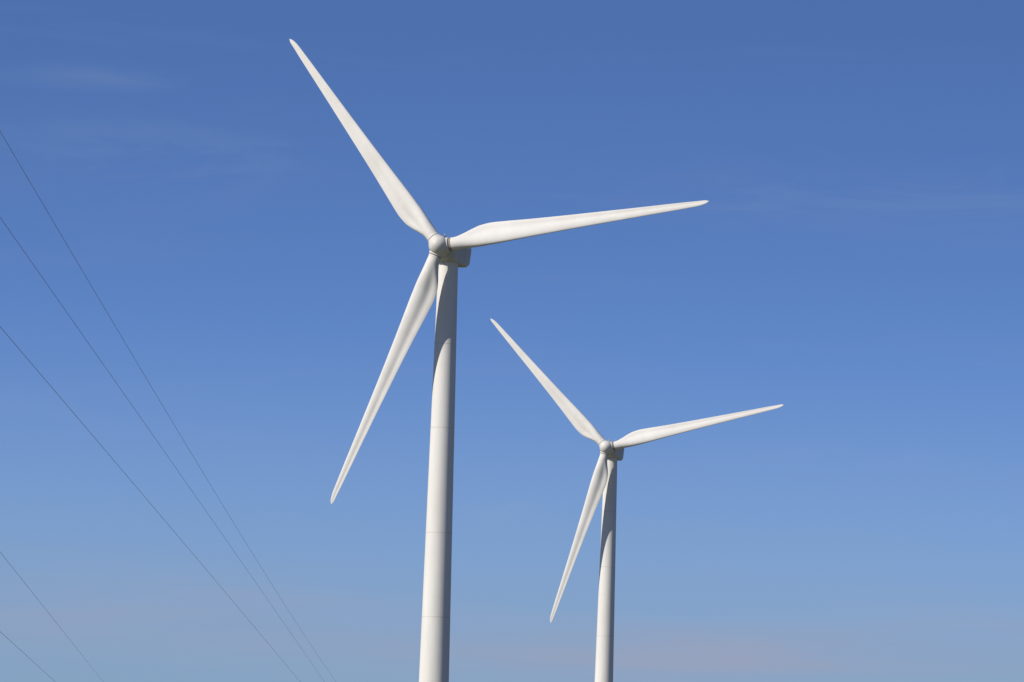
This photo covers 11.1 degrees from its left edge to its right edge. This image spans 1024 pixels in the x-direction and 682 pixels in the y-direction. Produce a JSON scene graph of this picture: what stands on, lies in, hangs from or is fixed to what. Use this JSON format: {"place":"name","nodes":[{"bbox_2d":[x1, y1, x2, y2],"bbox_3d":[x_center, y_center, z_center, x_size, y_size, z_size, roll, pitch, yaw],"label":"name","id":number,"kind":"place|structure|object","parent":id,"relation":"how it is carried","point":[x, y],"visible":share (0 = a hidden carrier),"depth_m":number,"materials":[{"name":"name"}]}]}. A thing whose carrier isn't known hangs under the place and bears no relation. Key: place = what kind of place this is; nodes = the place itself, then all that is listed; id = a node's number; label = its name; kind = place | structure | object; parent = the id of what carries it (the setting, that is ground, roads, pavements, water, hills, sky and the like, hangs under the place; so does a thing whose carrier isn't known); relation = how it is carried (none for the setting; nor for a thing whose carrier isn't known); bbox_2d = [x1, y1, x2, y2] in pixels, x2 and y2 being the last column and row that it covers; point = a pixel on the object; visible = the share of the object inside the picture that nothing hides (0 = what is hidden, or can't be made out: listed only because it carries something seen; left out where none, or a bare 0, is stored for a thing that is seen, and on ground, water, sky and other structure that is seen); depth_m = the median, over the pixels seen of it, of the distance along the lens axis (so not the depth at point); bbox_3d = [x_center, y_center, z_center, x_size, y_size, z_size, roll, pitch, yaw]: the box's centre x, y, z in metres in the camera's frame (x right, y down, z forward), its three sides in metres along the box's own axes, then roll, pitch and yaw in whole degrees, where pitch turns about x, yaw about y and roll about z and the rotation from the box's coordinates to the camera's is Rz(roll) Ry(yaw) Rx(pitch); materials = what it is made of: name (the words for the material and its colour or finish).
{"place":"outdoors","nodes":[
{"label":"outdoors","id":0,"kind":"place"},
{"bbox_2d":[0,0,1023,681],"label":"sky","id":1,"kind":"structure","parent":0,"point":[853,261],"materials":[{"name":"blue"}]},
{"label":"ground","id":2,"kind":"structure","parent":0,"visible":0},
{"bbox_2d":[0,552,101,679],"bbox_3d":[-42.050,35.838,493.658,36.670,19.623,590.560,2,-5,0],"label":"power line","id":3,"kind":"object","parent":2,"relation":"on","point":[50,615],"visible":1,"depth_m":368.89,"materials":[{"name":"black metal"}]},
{"bbox_2d":[0,131,333,680],"bbox_3d":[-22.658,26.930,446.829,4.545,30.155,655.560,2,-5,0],"label":"power line","id":4,"kind":"object","parent":2,"relation":"on","point":[135,410],"visible":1,"depth_m":276.78,"materials":[{"name":"black metal"}]},
{"bbox_2d":[289,39,708,681],"bbox_3d":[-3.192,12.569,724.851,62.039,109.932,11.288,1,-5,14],"label":"wind turbine","id":5,"kind":"object","parent":2,"relation":"on","point":[443,263],"visible":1,"depth_m":724.42,"materials":[{"name":"paint"}]},
{"bbox_2d":[491,319,782,681],"bbox_3d":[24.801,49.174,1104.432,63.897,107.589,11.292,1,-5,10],"label":"wind turbine","id":6,"kind":"object","parent":2,"relation":"on","point":[604,479],"visible":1,"depth_m":1103.27,"materials":[{"name":"paint"}]}
]}

